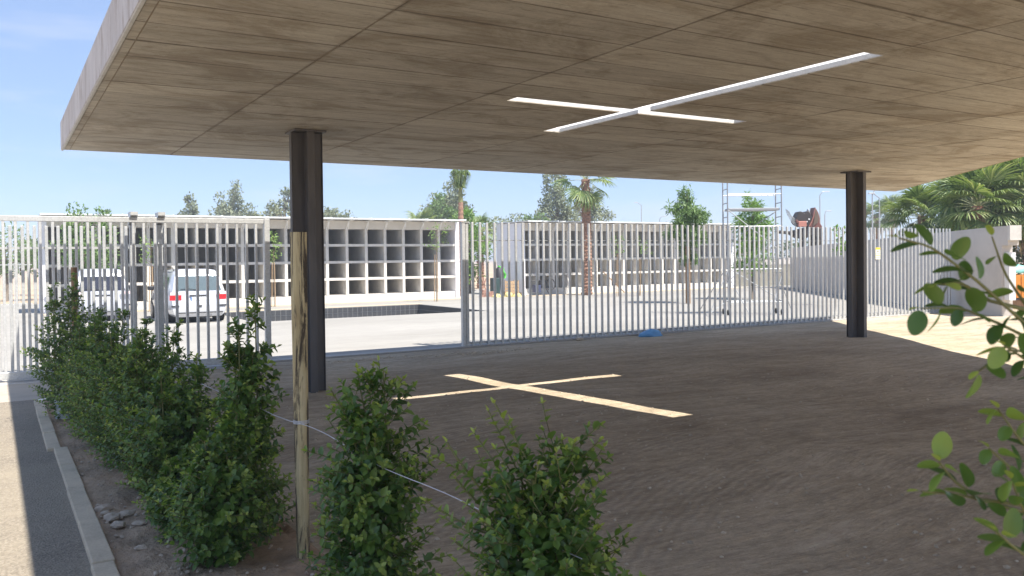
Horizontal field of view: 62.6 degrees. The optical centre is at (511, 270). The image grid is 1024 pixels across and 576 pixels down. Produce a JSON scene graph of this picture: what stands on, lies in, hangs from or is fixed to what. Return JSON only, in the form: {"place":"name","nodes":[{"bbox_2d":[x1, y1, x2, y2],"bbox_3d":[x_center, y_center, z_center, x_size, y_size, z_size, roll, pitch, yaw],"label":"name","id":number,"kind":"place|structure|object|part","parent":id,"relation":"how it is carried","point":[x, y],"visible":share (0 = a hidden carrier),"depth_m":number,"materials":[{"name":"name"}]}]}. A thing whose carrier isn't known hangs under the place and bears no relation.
{"place":"outdoors","nodes":[
{"label":"outdoors","id":0,"kind":"place"},
{"bbox_2d":[0,382,60,401],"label":"gate apron","id":1,"kind":"object","parent":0,"point":[15,392],"visible":0.3,"depth_m":12.49,"materials":[{"name":"grey concrete"}]},
{"bbox_2d":[0,399,91,575],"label":"asphalt path","id":2,"kind":"structure","parent":0,"point":[40,535],"depth_m":5.80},
{"bbox_2d":[34,400,119,575],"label":"path kerb","id":3,"kind":"structure","parent":2,"relation":"on","point":[100,556],"depth_m":5.68,"materials":[{"name":"concrete"}]},
{"bbox_2d":[44,399,64,446],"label":"curb","id":4,"kind":"structure","parent":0,"point":[60,440],"depth_m":9.11,"materials":[{"name":"grey concrete"}]},
{"bbox_2d":[0,363,272,384],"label":"gate track slab","id":5,"kind":"structure","parent":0,"point":[18,381],"depth_m":14.00,"materials":[{"name":"concrete"}]},
{"bbox_2d":[0,226,129,372],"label":"fixed bar fence","id":6,"kind":"object","parent":5,"relation":"on","point":[70,247],"visible":0.55,"depth_m":14.63,"materials":[{"name":"metal"}]},
{"bbox_2d":[128,212,137,343],"bbox_3d":[-6.686,0.384,14.902,0.120,2.840,0.370,-1,1,-31],"label":"gate guide post","id":7,"kind":"object","parent":5,"relation":"on","point":[132,214],"visible":0.52,"depth_m":14.94,"materials":[{"name":"metal"}]},
{"bbox_2d":[0,215,271,380],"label":"sliding gate","id":8,"kind":"structure","parent":5,"relation":"on","point":[19,374],"depth_m":14.96,"materials":[{"name":"metal"}]},
{"bbox_2d":[155,212,164,361],"bbox_3d":[-6.301,0.376,15.135,0.120,2.840,0.370,-1,1,-31],"label":"gate guide post","id":9,"kind":"object","parent":5,"relation":"on","point":[160,273],"visible":0.69,"depth_m":15.19,"materials":[{"name":"metal"}]},
{"bbox_2d":[47,401,338,575],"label":"planting bed","id":10,"kind":"object","parent":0,"point":[130,560],"visible":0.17,"depth_m":4.91,"materials":[{"name":"brown soil"}]},
{"bbox_2d":[20,272,102,418],"bbox_3d":[-5.226,0.877,9.809,0.905,1.734,0.830,-1,1,-31],"label":"hedge shrub","id":11,"kind":"object","parent":10,"relation":"on","point":[64,337],"visible":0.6,"depth_m":9.73,"materials":[{"name":"green plant"}]},
{"bbox_2d":[54,386,69,418],"bbox_3d":[-5.229,1.522,9.823,0.203,0.400,0.198,-1,1,-31],"label":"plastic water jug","id":12,"kind":"object","parent":10,"relation":"on","point":[57,410],"visible":0.25,"depth_m":9.73,"materials":[{"name":"plastic"}]},
{"bbox_2d":[71,267,77,339],"bbox_3d":[-5.818,0.927,11.216,0.075,1.946,0.072,-1,1,-31],"label":"wooden stake","id":13,"kind":"object","parent":10,"relation":"on","point":[73,269],"visible":0.23,"depth_m":11.18,"materials":[{"name":"brown wood"}]},
{"bbox_2d":[42,306,126,426],"bbox_3d":[-4.493,1.050,9.000,0.822,1.334,0.895,-1,1,0],"label":"hedge shrub","id":14,"kind":"object","parent":10,"relation":"on","point":[79,334],"visible":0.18,"depth_m":8.89,"materials":[{"name":"green plant"}]},
{"bbox_2d":[52,308,148,442],"bbox_3d":[-3.923,1.025,8.025,0.986,1.338,0.986,0,1,19],"label":"hedge shrub","id":15,"kind":"object","parent":10,"relation":"on","point":[93,347],"visible":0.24,"depth_m":7.95,"materials":[{"name":"green plant"}]},
{"bbox_2d":[94,504,113,511],"bbox_3d":[-2.766,1.605,5.701,0.083,0.052,0.121,0,1,42],"label":"stone","id":16,"kind":"object","parent":10,"relation":"on","point":[105,507],"visible":0.89,"depth_m":5.68,"materials":[{"name":"grey stone"}]},
{"bbox_2d":[100,510,109,514],"bbox_3d":[-2.695,1.604,5.570,0.066,0.034,0.060,0,1,27],"label":"stone","id":17,"kind":"object","parent":10,"relation":"on","point":[103,512],"visible":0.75,"depth_m":5.55,"materials":[{"name":"grey stone"}]},
{"bbox_2d":[103,512,119,523],"bbox_3d":[-2.591,1.601,5.458,0.109,0.057,0.100,0,1,43],"label":"stone","id":18,"kind":"object","parent":10,"relation":"on","point":[111,517],"visible":0.95,"depth_m":5.43,"materials":[{"name":"grey stone"}]},
{"bbox_2d":[110,521,125,528],"bbox_3d":[-2.474,1.595,5.292,0.108,0.046,0.074,0,1,20],"label":"stone","id":19,"kind":"object","parent":10,"relation":"on","point":[117,524],"visible":1,"depth_m":5.27,"materials":[{"name":"grey stone"}]},
{"bbox_2d":[60,318,191,464],"bbox_3d":[-3.222,1.035,7.161,1.118,1.272,1.038,-1,1,-31],"label":"hedge shrub","id":20,"kind":"object","parent":10,"relation":"on","point":[114,359],"visible":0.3,"depth_m":7.02,"materials":[{"name":"green plant"}]},
{"bbox_2d":[119,509,135,516],"bbox_3d":[-2.539,1.601,5.545,0.099,0.051,0.102,-1,1,-9],"label":"stone","id":21,"kind":"object","parent":10,"relation":"on","point":[126,513],"visible":0.99,"depth_m":5.52,"materials":[{"name":"grey stone"}]},
{"bbox_2d":[131,520,146,525],"bbox_3d":[-2.351,1.594,5.311,0.077,0.040,0.079,0,1,42],"label":"stone","id":22,"kind":"object","parent":10,"relation":"on","point":[139,523],"visible":0.99,"depth_m":5.29,"materials":[{"name":"grey stone"}]},
{"bbox_2d":[134,544,147,550],"bbox_3d":[-2.119,1.582,4.812,0.074,0.033,0.064,-1,1,-37],"label":"stone","id":23,"kind":"object","parent":10,"relation":"on","point":[140,547],"visible":0.97,"depth_m":4.79,"materials":[{"name":"grey stone"}]},
{"bbox_2d":[63,318,219,488],"bbox_3d":[-2.677,1.002,6.271,0.989,1.289,0.986,-1,1,-1],"label":"hedge shrub","id":24,"kind":"object","parent":10,"relation":"on","point":[142,372],"visible":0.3,"depth_m":6.18,"materials":[{"name":"green plant"}]},
{"bbox_2d":[131,448,197,543],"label":"hedge shrub","id":25,"kind":"object","parent":10,"relation":"on","point":[156,517],"visible":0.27,"depth_m":4.98,"materials":[{"name":"green plant"}]},
{"bbox_2d":[106,353,235,512],"bbox_3d":[-2.182,1.094,5.527,0.857,1.093,0.793,0,1,35],"label":"hedge shrub","id":26,"kind":"object","parent":10,"relation":"on","point":[163,443],"visible":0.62,"depth_m":5.41,"materials":[{"name":"green plant"}]},
{"bbox_2d":[154,402,292,571],"bbox_3d":[-1.543,1.158,4.530,0.667,0.894,0.727,-1,1,-31],"label":"hedge shrub","id":27,"kind":"object","parent":10,"relation":"on","point":[218,495],"visible":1,"depth_m":4.46,"materials":[{"name":"green plant"}]},
{"bbox_2d":[206,294,295,544],"bbox_3d":[-1.583,0.872,5.036,0.569,1.468,0.551,0,1,14],"label":"hedge shrub","id":28,"kind":"object","parent":10,"relation":"on","point":[248,373],"visible":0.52,"depth_m":4.97,"materials":[{"name":"green plant"}]},
{"bbox_2d":[290,232,309,558],"bbox_3d":[-1.146,0.756,4.574,0.094,1.929,0.089,-1,1,-31],"label":"wooden stake","id":29,"kind":"object","parent":10,"relation":"on","point":[298,262],"visible":1,"depth_m":4.54,"materials":[{"name":"brown wood"}]},
{"bbox_2d":[81,314,581,558],"bbox_3d":[-2.792,0.697,6.888,0.034,0.295,10.557,-1,1,-35],"label":"white cord","id":30,"kind":"object","parent":29,"relation":"attached to","point":[376,464],"visible":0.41,"depth_m":3.56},
{"bbox_2d":[299,355,452,575],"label":"hedge shrub","id":31,"kind":"object","parent":10,"relation":"on","point":[364,528],"visible":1,"depth_m":3.76,"materials":[{"name":"green plant"}]},
{"bbox_2d":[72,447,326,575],"bbox_3d":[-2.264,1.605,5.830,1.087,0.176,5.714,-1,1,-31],"label":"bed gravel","id":32,"kind":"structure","parent":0,"point":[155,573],"depth_m":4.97,"materials":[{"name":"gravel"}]},
{"bbox_2d":[490,266,505,294],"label":"waste bin","id":33,"kind":"object","parent":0,"point":[498,279],"visible":0.46,"depth_m":43.42,"materials":[{"name":"green plastic"}]},
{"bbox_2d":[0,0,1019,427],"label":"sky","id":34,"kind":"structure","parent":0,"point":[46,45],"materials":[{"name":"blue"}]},
{"bbox_2d":[1,285,1019,372],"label":"yard paving","id":35,"kind":"structure","parent":0,"point":[348,335],"depth_m":25.86,"materials":[{"name":"concrete"}]},
{"bbox_2d":[1,263,32,307],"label":"railing","id":36,"kind":"object","parent":35,"relation":"on","point":[14,288],"visible":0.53,"depth_m":37.88,"materials":[{"name":"metal"}]},
{"bbox_2d":[48,202,119,269],"bbox_3d":[-16.339,-0.478,32.404,2.253,4.379,2.408,-1,1,10],"label":"broadleaf tree","id":37,"kind":"object","parent":35,"relation":"on","point":[84,239],"visible":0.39,"depth_m":32.17,"materials":[{"name":"green plant"}]},
{"bbox_2d":[61,266,129,320],"bbox_3d":[-14.660,0.772,29.762,2.260,1.854,4.365,-1,1,-30],"label":"parked car","id":38,"kind":"object","parent":35,"relation":"on","point":[107,285],"visible":0.23,"depth_m":28.08,"materials":[{"name":"silver metal"}]},
{"bbox_3d":[-13.695,0.428,28.096,1.411,0.470,0.216,-1,1,-30],"label":"rear window","id":39,"kind":"part","parent":38,"relation":"part of","materials":[{"name":"grey glass"}]},
{"bbox_2d":[139,236,153,311],"bbox_3d":[-14.261,0.038,33.434,1.043,3.167,1.020,-1,1,-31],"label":"staked sapling","id":40,"kind":"object","parent":35,"relation":"on","point":[148,253],"visible":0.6,"depth_m":33.39,"materials":[{"name":"green plant"}]},
{"bbox_2d":[147,266,225,321],"bbox_3d":[-11.206,0.764,28.934,2.260,1.814,4.665,-1,1,-31],"label":"parked car","id":41,"kind":"object","parent":35,"relation":"on","point":[192,293],"visible":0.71,"depth_m":27.12,"materials":[{"name":"silver metal"}]},
{"bbox_3d":[-10.136,0.399,27.158,1.411,0.470,0.219,-1,1,-31],"label":"rear window","id":42,"kind":"part","parent":41,"relation":"part of","materials":[{"name":"blue glass"}]},
{"bbox_2d":[37,213,465,313],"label":"niche block","id":43,"kind":"structure","parent":35,"relation":"on","point":[374,259],"depth_m":39.47,"materials":[{"name":"concrete"}]},
{"bbox_2d":[43,298,471,314],"bbox_3d":[-10.075,1.536,36.889,18.400,0.070,0.900,-1,1,-31],"label":"sand strip","id":44,"kind":"object","parent":35,"relation":"on","point":[340,302],"visible":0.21,"depth_m":38.52,"materials":[{"name":"beige sand"}]},
{"bbox_2d":[270,229,283,306],"bbox_3d":[-10.114,-0.115,35.961,0.756,3.301,1.106,-1,1,-20],"label":"staked sapling","id":45,"kind":"object","parent":35,"relation":"on","point":[273,265],"visible":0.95,"depth_m":35.94,"materials":[{"name":"green plant"}]},
{"bbox_2d":[225,303,484,321],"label":"sunken pool","id":46,"kind":"structure","parent":35,"relation":"in","point":[354,311],"depth_m":35.09,"materials":[{"name":"tile"}]},
{"bbox_2d":[422,222,448,301],"bbox_3d":[-3.339,-0.402,38.677,1.353,3.634,0.964,-1,1,-38],"label":"staked sapling","id":47,"kind":"object","parent":35,"relation":"on","point":[436,249],"visible":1,"depth_m":38.66,"materials":[{"name":"green plant"}]},
{"bbox_2d":[450,169,471,295],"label":"slender palm","id":48,"kind":"object","parent":35,"relation":"on","point":[458,175],"visible":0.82,"depth_m":44.53,"materials":[{"name":"green plant"}]},
{"bbox_2d":[449,206,492,293],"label":"broadleaf tree","id":49,"kind":"object","parent":35,"relation":"on","point":[467,215],"visible":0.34,"depth_m":46.91,"materials":[{"name":"green plant"}]},
{"bbox_2d":[482,278,493,296],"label":"brick pile","id":50,"kind":"object","parent":35,"relation":"on","point":[491,293],"visible":0.57,"depth_m":42.75,"materials":[{"name":"brick"}]},
{"bbox_2d":[504,280,518,293],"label":"wooden crate","id":51,"kind":"object","parent":35,"relation":"on","point":[512,286],"visible":0.52,"depth_m":43.43,"materials":[{"name":"brown wood"}]},
{"bbox_2d":[549,176,617,294],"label":"fan palm","id":52,"kind":"object","parent":35,"relation":"on","point":[586,200],"visible":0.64,"depth_m":43.39,"materials":[{"name":"green plant"}]},
{"bbox_2d":[272,311,938,361],"bbox_3d":[4.978,1.643,22.116,22.600,0.235,0.300,-1,1,-31],"label":"fence footing","id":53,"kind":"object","parent":35,"relation":"on","point":[486,345],"visible":0.07,"depth_m":19.47,"materials":[{"name":"concrete"}]},
{"bbox_2d":[459,222,950,345],"bbox_3d":[6.712,0.145,23.146,18.315,2.760,0.120,-1,1,-31],"label":"bar fence","id":54,"kind":"object","parent":53,"relation":"on","point":[464,274],"visible":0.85,"depth_m":21.73,"materials":[{"name":"metal"}]},
{"bbox_2d":[875,248,879,258],"bbox_3d":[11.224,-0.532,25.823,0.230,0.360,0.009,-1,1,-31],"label":"warning sign","id":55,"kind":"object","parent":54,"relation":"attached to","point":[877,253],"visible":1,"depth_m":25.81,"materials":[{"name":"yellow plastic"}]},
{"bbox_2d":[610,233,624,295],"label":"staked sapling","id":56,"kind":"object","parent":35,"relation":"on","point":[618,261],"visible":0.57,"depth_m":41.81,"materials":[{"name":"green wood"}]},
{"bbox_2d":[492,220,746,295],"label":"niche block","id":57,"kind":"structure","parent":35,"relation":"on","point":[533,260],"depth_m":46.93,"materials":[{"name":"concrete"}]},
{"bbox_2d":[526,287,743,295],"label":"sand strip","id":58,"kind":"object","parent":35,"relation":"on","point":[629,291],"visible":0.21,"depth_m":46.76,"materials":[{"name":"beige sand"}]},
{"bbox_2d":[531,279,554,294],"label":"machine","id":59,"kind":"object","parent":58,"relation":"on","point":[540,283],"visible":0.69,"depth_m":43.62,"materials":[{"name":"grey metal"}]},
{"bbox_2d":[638,236,652,295],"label":"staked sapling","id":60,"kind":"object","parent":35,"relation":"on","point":[641,263],"visible":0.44,"depth_m":42.17,"materials":[{"name":"green wood"}]},
{"bbox_2d":[662,184,712,303],"bbox_3d":[7.269,-1.129,34.898,2.304,5.048,1.915,-1,1,-31],"label":"broadleaf tree","id":61,"kind":"object","parent":35,"relation":"on","point":[690,216],"visible":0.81,"depth_m":34.59,"materials":[{"name":"green plant"}]},
{"bbox_2d":[730,188,778,298],"bbox_3d":[10.818,-1.207,37.469,2.556,5.046,2.063,-1,1,-31],"label":"broadleaf tree","id":62,"kind":"object","parent":35,"relation":"on","point":[755,217],"visible":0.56,"depth_m":37.17,"materials":[{"name":"green plant"}]},
{"bbox_2d":[736,254,789,285],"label":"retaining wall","id":63,"kind":"structure","parent":35,"relation":"on","point":[747,277],"depth_m":53.74,"materials":[{"name":"concrete"}]},
{"bbox_2d":[736,239,807,260],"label":"broadleaf tree","id":64,"kind":"object","parent":35,"relation":"on","point":[779,248],"visible":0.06,"depth_m":59.12,"materials":[{"name":"green plant"}]},
{"bbox_2d":[779,208,821,246],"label":"grab bucket","id":65,"kind":"object","parent":35,"relation":"on","point":[808,218],"visible":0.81,"depth_m":49.68,"materials":[{"name":"metal"}]},
{"bbox_2d":[832,224,845,254],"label":"broadleaf tree","id":66,"kind":"object","parent":35,"relation":"on","point":[836,226],"visible":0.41,"depth_m":32.09,"materials":[{"name":"green plant"}]},
{"bbox_2d":[790,225,1021,315],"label":"grey boundary wall","id":67,"kind":"structure","parent":35,"relation":"on","point":[1006,239],"depth_m":27.98,"materials":[{"name":"concrete"}]},
{"bbox_2d":[878,182,946,235],"bbox_3d":[17.613,-1.429,36.067,3.584,5.291,3.764,-1,1,-31],"label":"fan palm","id":68,"kind":"object","parent":35,"relation":"on","point":[910,197],"visible":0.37,"depth_m":35.75,"materials":[{"name":"green plant"}]},
{"bbox_2d":[909,179,963,231],"bbox_3d":[19.083,-1.724,36.081,3.986,5.844,4.112,-1,1,-8],"label":"fan palm","id":69,"kind":"object","parent":35,"relation":"on","point":[936,184],"visible":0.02,"depth_m":35.94,"materials":[{"name":"green plant"}]},
{"bbox_2d":[919,162,1023,249],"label":"fan palm","id":70,"kind":"object","parent":35,"relation":"on","point":[953,216],"visible":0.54,"depth_m":30.84,"materials":[{"name":"green plant"}]},
{"bbox_2d":[959,193,1005,211],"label":"fan palm","id":71,"kind":"object","parent":35,"relation":"on","point":[961,208],"visible":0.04,"depth_m":33.08,"materials":[{"name":"green plant"}]},
{"bbox_2d":[967,211,1023,298],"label":"broadleaf tree","id":72,"kind":"object","parent":35,"relation":"on","point":[1019,259],"visible":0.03,"depth_m":34.91,"materials":[{"name":"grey plant"}]},
{"bbox_2d":[977,157,1023,298],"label":"fan palm","id":73,"kind":"object","parent":35,"relation":"on","point":[1020,177],"visible":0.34,"depth_m":30.95,"materials":[{"name":"green plant"}]},
{"bbox_2d":[0,256,1023,304],"bbox_3d":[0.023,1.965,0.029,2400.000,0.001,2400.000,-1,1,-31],"label":"open field","id":74,"kind":"structure","parent":0,"point":[32,282],"depth_m":79.96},
{"bbox_2d":[0,237,37,276],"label":"broadleaf tree","id":75,"kind":"object","parent":74,"relation":"on","point":[18,249],"visible":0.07,"depth_m":51.77,"materials":[{"name":"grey plant"}]},
{"bbox_2d":[0,221,38,301],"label":"broadleaf tree","id":76,"kind":"object","parent":74,"relation":"on","point":[13,266],"visible":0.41,"depth_m":44.49,"materials":[{"name":"green plant"}]},
{"bbox_2d":[175,191,199,214],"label":"broadleaf tree","id":77,"kind":"object","parent":74,"relation":"on","point":[191,210],"visible":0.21,"depth_m":79.99,"materials":[{"name":"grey plant"}]},
{"bbox_2d":[208,179,263,215],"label":"broadleaf tree","id":78,"kind":"object","parent":74,"relation":"on","point":[223,208],"visible":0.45,"depth_m":84.61,"materials":[{"name":"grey plant"}]},
{"bbox_2d":[256,186,289,216],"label":"broadleaf tree","id":79,"kind":"object","parent":74,"relation":"on","point":[275,209],"visible":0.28,"depth_m":79.84,"materials":[{"name":"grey plant"}]},
{"bbox_2d":[323,206,354,217],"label":"broadleaf tree","id":80,"kind":"object","parent":74,"relation":"on","point":[332,213],"visible":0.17,"depth_m":79.86,"materials":[{"name":"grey plant"}]},
{"bbox_2d":[406,207,436,218],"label":"broadleaf tree","id":81,"kind":"object","parent":74,"relation":"on","point":[424,214],"visible":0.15,"depth_m":54.66,"materials":[{"name":"green plant"}]},
{"bbox_2d":[427,191,466,221],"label":"broadleaf tree","id":82,"kind":"object","parent":74,"relation":"on","point":[448,212],"visible":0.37,"depth_m":69.40,"materials":[{"name":"green plant"}]},
{"bbox_2d":[418,177,476,224],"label":"broadleaf tree","id":83,"kind":"object","parent":74,"relation":"on","point":[451,198],"visible":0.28,"depth_m":74.53,"materials":[{"name":"green plant"}]},
{"bbox_2d":[470,210,496,287],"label":"fan palm","id":84,"kind":"object","parent":74,"relation":"on","point":[482,219],"visible":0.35,"depth_m":55.32,"materials":[{"name":"green plant"}]},
{"bbox_2d":[482,213,530,235],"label":"broadleaf tree","id":85,"kind":"object","parent":74,"relation":"on","point":[507,219],"visible":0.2,"depth_m":59.92,"materials":[{"name":"green plant"}]},
{"bbox_2d":[519,212,550,220],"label":"broadleaf tree","id":86,"kind":"object","parent":74,"relation":"on","point":[531,218],"visible":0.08,"depth_m":69.81,"materials":[{"name":"green plant"}]},
{"bbox_2d":[534,174,579,220],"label":"broadleaf tree","id":87,"kind":"object","parent":74,"relation":"on","point":[563,209],"visible":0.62,"depth_m":74.49,"materials":[{"name":"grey plant"}]},
{"bbox_2d":[571,185,615,221],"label":"broadleaf tree","id":88,"kind":"object","parent":74,"relation":"on","point":[599,216],"visible":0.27,"depth_m":79.72,"materials":[{"name":"green plant"}]},
{"bbox_2d":[819,191,829,223],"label":"street lamp","id":89,"kind":"object","parent":74,"relation":"on","point":[819,206],"visible":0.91,"depth_m":90.00,"materials":[{"name":"metal"}]},
{"bbox_2d":[872,191,873,239],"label":"street lamp","id":90,"kind":"object","parent":74,"relation":"on","point":[872,215],"visible":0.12,"depth_m":69.94,"materials":[{"name":"metal"}]},
{"bbox_2d":[868,193,879,227],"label":"street lamp","id":91,"kind":"object","parent":74,"relation":"on","point":[879,207],"visible":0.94,"depth_m":69.93,"materials":[{"name":"metal"}]},
{"bbox_2d":[866,199,896,238],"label":"broadleaf tree","id":92,"kind":"object","parent":74,"relation":"on","point":[875,218],"visible":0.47,"depth_m":74.52,"materials":[{"name":"green plant"}]},
{"bbox_2d":[870,193,907,237],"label":"broadleaf tree","id":93,"kind":"object","parent":74,"relation":"on","point":[891,199],"visible":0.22,"depth_m":74.74,"materials":[{"name":"green plant"}]},
{"bbox_2d":[175,309,1023,575],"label":"sandy ground","id":94,"kind":"structure","parent":0,"point":[749,535],"depth_m":7.82,"materials":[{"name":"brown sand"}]},
{"bbox_2d":[285,128,326,392],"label":"steel column","id":95,"kind":"structure","parent":94,"relation":"on","point":[306,176],"depth_m":11.64,"materials":[{"name":"black metal"}]},
{"bbox_2d":[60,0,1023,191],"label":"concrete canopy","id":96,"kind":"object","parent":95,"relation":"on","point":[894,95],"visible":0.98,"depth_m":8.85,"materials":[{"name":"beige concrete"}]},
{"bbox_2d":[419,396,645,575],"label":"hedge shrub","id":97,"kind":"object","parent":94,"relation":"on","point":[536,530],"visible":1,"depth_m":2.66,"materials":[{"name":"green plant"}]},
{"bbox_2d":[638,329,662,336],"bbox_3d":[3.361,1.502,20.489,0.676,0.182,0.432,-1,1,-31],"label":"blue sack","id":98,"kind":"object","parent":94,"relation":"on","point":[651,333],"visible":0.99,"depth_m":20.33,"materials":[{"name":"blue plastic"}]},
{"bbox_2d":[840,170,870,337],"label":"steel column","id":99,"kind":"structure","parent":94,"relation":"on","point":[856,281],"depth_m":18.25,"materials":[{"name":"black metal"}]},
{"bbox_2d":[885,224,1023,555],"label":"hedge shrub","id":100,"kind":"object","parent":94,"relation":"on","point":[998,357],"visible":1,"depth_m":1.13,"materials":[{"name":"green plant"}]},
{"bbox_2d":[1013,274,1023,306],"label":"orange cabinet","id":101,"kind":"object","parent":94,"relation":"on","point":[1020,279],"visible":0.16,"depth_m":28.85,"materials":[{"name":"brown wood"}]},
{"bbox_3d":[17.201,0.554,29.125,0.540,0.760,0.500,-1,1,9],"label":"door panel","id":102,"kind":"part","parent":101,"relation":"part of","materials":[{"name":"orange wood"}]},
{"bbox_2d":[1016,264,1023,273],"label":"turquoise tarp","id":103,"kind":"object","parent":101,"relation":"on","point":[1020,269],"visible":0.33,"depth_m":28.91,"materials":[{"name":"teal plastic"}]},
{"bbox_3d":[17.754,0.548,29.040,0.540,0.760,0.500,-1,1,9],"label":"door panel","id":104,"kind":"part","parent":101,"relation":"part of","materials":[{"name":"orange wood"}]},
{"bbox_2d":[701,183,790,314],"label":"scaffold tower","id":105,"kind":"structure","parent":0,"point":[731,210],"depth_m":27.54,"materials":[{"name":"metal"}]},
{"bbox_2d":[824,210,830,243],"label":"street lamp","id":106,"kind":"object","parent":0,"point":[824,225],"visible":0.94,"depth_m":91.34,"materials":[{"name":"metal"}]}
]}

